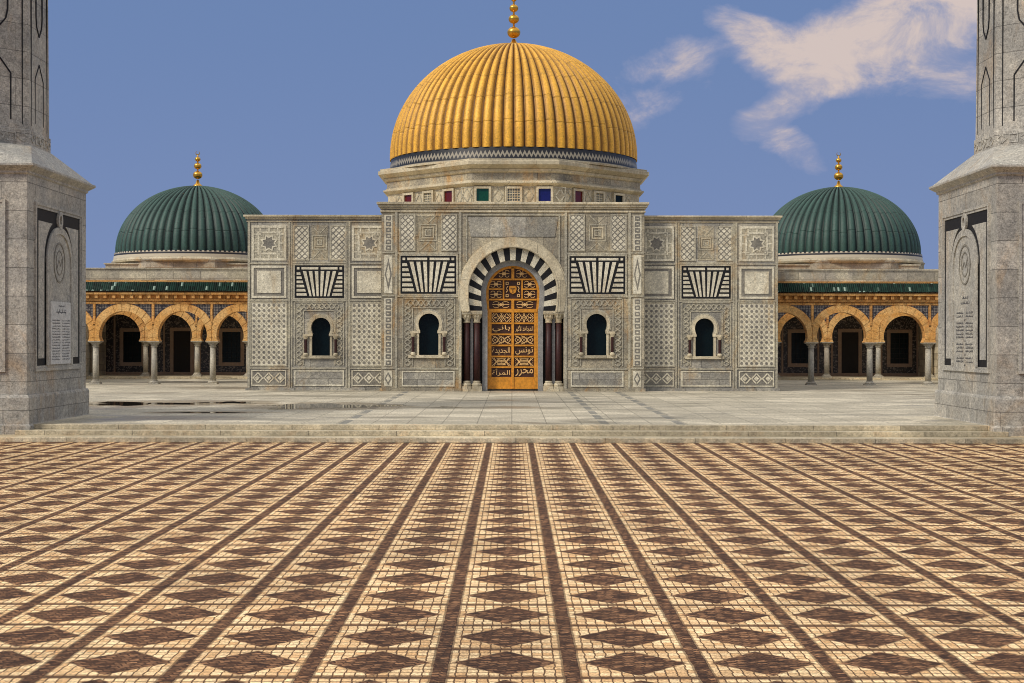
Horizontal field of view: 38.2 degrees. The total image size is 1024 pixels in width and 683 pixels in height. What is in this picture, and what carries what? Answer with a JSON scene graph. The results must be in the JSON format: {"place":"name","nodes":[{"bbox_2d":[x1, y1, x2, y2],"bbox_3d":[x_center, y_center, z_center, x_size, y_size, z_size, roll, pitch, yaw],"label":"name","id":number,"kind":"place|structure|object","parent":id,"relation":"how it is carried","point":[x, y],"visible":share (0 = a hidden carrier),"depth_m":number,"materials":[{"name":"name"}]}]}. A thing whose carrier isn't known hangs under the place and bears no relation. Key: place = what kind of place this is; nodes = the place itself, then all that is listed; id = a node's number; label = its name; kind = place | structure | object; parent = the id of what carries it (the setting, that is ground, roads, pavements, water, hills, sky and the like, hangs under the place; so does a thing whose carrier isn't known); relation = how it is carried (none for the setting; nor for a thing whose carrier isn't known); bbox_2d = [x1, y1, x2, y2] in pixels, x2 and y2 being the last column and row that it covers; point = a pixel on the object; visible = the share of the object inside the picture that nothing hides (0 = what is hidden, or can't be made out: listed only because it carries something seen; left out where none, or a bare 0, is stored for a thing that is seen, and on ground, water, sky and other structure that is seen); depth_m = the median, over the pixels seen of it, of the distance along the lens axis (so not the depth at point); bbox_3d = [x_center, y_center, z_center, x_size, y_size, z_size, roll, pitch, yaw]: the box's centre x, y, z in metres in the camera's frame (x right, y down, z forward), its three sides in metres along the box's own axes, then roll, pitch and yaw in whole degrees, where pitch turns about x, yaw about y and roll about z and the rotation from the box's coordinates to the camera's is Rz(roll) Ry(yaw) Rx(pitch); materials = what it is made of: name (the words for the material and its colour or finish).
{"place":"outdoors","nodes":[
{"label":"outdoors","id":0,"kind":"place"},
{"bbox_2d":[0,442,1023,682],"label":"paving","id":1,"kind":"structure","parent":0,"point":[191,562],"depth_m":16.79,"materials":[{"name":"beige tile"}]},
{"bbox_2d":[48,0,976,268],"label":"sky","id":2,"kind":"structure","parent":0,"point":[288,107],"materials":[{"name":"blue"}]},
{"label":"ground","id":3,"kind":"structure","parent":0,"visible":0},
{"bbox_2d":[0,435,1023,443],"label":"step","id":4,"kind":"object","parent":3,"relation":"on","point":[518,439],"visible":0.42,"depth_m":36.20,"materials":[{"name":"stone"}]},
{"bbox_2d":[0,0,95,434],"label":"minaret","id":5,"kind":"object","parent":4,"relation":"on","point":[43,191],"visible":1,"depth_m":38.74,"materials":[{"name":"stone"}]},
{"bbox_2d":[15,429,1008,436],"bbox_3d":[-0.004,2.297,39.694,24.840,0.122,5.420,0,0,0],"label":"step","id":6,"kind":"object","parent":4,"relation":"on","point":[512,432],"visible":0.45,"depth_m":36.98,"materials":[{"name":"stone"}]},
{"bbox_2d":[33,423,989,430],"bbox_3d":[-0.004,2.177,37.664,24.260,0.124,0.400,0,0,0],"label":"terrace edge","id":7,"kind":"object","parent":6,"relation":"on","point":[517,427],"visible":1,"depth_m":37.46,"materials":[{"name":"stone"}]},
{"bbox_2d":[44,379,981,424],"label":"terrace","id":8,"kind":"structure","parent":7,"relation":"on","point":[856,402],"depth_m":48.26,"materials":[{"name":"stone"}]},
{"bbox_2d":[94,401,199,405],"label":"puddle","id":9,"kind":"object","parent":8,"relation":"on","point":[113,403],"visible":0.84,"depth_m":49.49,"materials":[{"name":"liquid"}]},
{"bbox_2d":[86,151,262,383],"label":"domed arcade","id":10,"kind":"object","parent":8,"relation":"on","point":[167,292],"visible":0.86,"depth_m":83.47,"materials":[{"name":"tile"}]},
{"bbox_2d":[161,412,259,412],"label":"puddle","id":11,"kind":"object","parent":8,"relation":"on","point":[210,412],"visible":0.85,"depth_m":43.56,"materials":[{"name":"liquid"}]},
{"bbox_2d":[193,401,245,403],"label":"puddle","id":12,"kind":"object","parent":8,"relation":"on","point":[223,402],"visible":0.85,"depth_m":50.39,"materials":[{"name":"liquid"}]},
{"bbox_2d":[269,403,405,409],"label":"puddle","id":13,"kind":"object","parent":8,"relation":"on","point":[308,406],"visible":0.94,"depth_m":47.61,"materials":[{"name":"liquid"}]},
{"bbox_2d":[438,406,458,407],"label":"puddle","id":14,"kind":"object","parent":8,"relation":"on","point":[447,406],"visible":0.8,"depth_m":47.09,"materials":[{"name":"liquid"}]},
{"bbox_2d":[243,0,782,391],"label":"mausoleum","id":15,"kind":"structure","parent":8,"relation":"on","point":[512,237],"depth_m":62.47,"materials":[{"name":"grey stone"}]},
{"bbox_2d":[301,313,340,357],"bbox_3d":[-8.070,-0.241,62.547,1.660,1.910,0.465,0,0,0],"label":"window","id":16,"kind":"structure","parent":15,"relation":"in","point":[323,328],"depth_m":62.76,"materials":[{"name":"black glass"}]},
{"bbox_2d":[402,192,414,201],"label":"drum window","id":17,"kind":"structure","parent":15,"relation":"in","point":[406,197],"depth_m":67.90,"materials":[{"name":"red glass"}]},
{"bbox_2d":[408,309,448,357],"bbox_3d":[-3.469,-0.336,61.747,1.700,2.040,0.465,0,0,0],"label":"window","id":18,"kind":"structure","parent":15,"relation":"in","point":[431,324],"depth_m":61.96,"materials":[{"name":"black glass"}]},
{"bbox_2d":[422,190,434,201],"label":"drum window","id":19,"kind":"structure","parent":15,"relation":"in","point":[427,196],"depth_m":66.89,"materials":[{"name":"beige stone"}]},
{"bbox_2d":[442,188,454,201],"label":"drum window","id":20,"kind":"structure","parent":15,"relation":"in","point":[448,195],"depth_m":65.97,"materials":[{"name":"red glass"}]},
{"bbox_2d":[474,186,490,201],"bbox_3d":[-1.289,-6.433,64.895,0.740,0.750,0.110,0,0,0],"label":"drum window","id":21,"kind":"structure","parent":15,"relation":"in","point":[481,193],"depth_m":64.93,"materials":[{"name":"green glass"}]},
{"bbox_2d":[486,266,538,388],"bbox_3d":[0.031,-0.591,62.422,2.240,5.180,0.155,0,0,0],"label":"door","id":22,"kind":"structure","parent":15,"relation":"in","point":[512,292],"depth_m":62.41,"materials":[{"name":"gold metal"}]},
{"bbox_2d":[505,186,521,201],"bbox_3d":[0.071,-6.430,64.895,0.740,0.750,0.110,0,0,0],"label":"drum window","id":23,"kind":"structure","parent":15,"relation":"in","point":[512,193],"depth_m":64.90,"materials":[{"name":"beige stone"}]},
{"bbox_2d":[536,186,552,201],"bbox_3d":[1.431,-6.428,64.895,0.740,0.750,0.110,0,0,0],"label":"drum window","id":24,"kind":"structure","parent":15,"relation":"in","point":[543,193],"depth_m":64.93,"materials":[{"name":"blue glass"}]},
{"bbox_2d":[572,188,584,201],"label":"drum window","id":25,"kind":"structure","parent":15,"relation":"in","point":[578,195],"depth_m":65.98,"materials":[{"name":"red glass"}]},
{"bbox_2d":[576,309,616,357],"bbox_3d":[3.531,-0.324,61.747,1.700,2.040,0.465,0,0,0],"label":"window","id":26,"kind":"structure","parent":15,"relation":"in","point":[594,324],"depth_m":61.96,"materials":[{"name":"black glass"}]},
{"bbox_2d":[593,190,604,201],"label":"drum window","id":27,"kind":"structure","parent":15,"relation":"in","point":[598,196],"depth_m":66.96,"materials":[{"name":"beige stone"}]},
{"bbox_2d":[613,193,624,201],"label":"drum window","id":28,"kind":"structure","parent":15,"relation":"in","point":[617,197],"depth_m":67.93,"materials":[{"name":"teal glass"}]},
{"bbox_2d":[685,314,723,358],"bbox_3d":[8.130,-0.212,62.547,1.660,1.910,0.465,0,0,0],"label":"window","id":29,"kind":"structure","parent":15,"relation":"in","point":[704,343],"depth_m":62.54,"materials":[{"name":"black glass"}]},
{"bbox_2d":[773,152,937,384],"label":"domed arcade","id":30,"kind":"object","parent":8,"relation":"on","point":[857,291],"visible":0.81,"depth_m":83.55,"materials":[{"name":"tile"}]},
{"bbox_2d":[929,0,1023,435],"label":"minaret","id":31,"kind":"object","parent":4,"relation":"on","point":[980,192],"visible":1,"depth_m":38.74,"materials":[{"name":"stone"}]}
]}

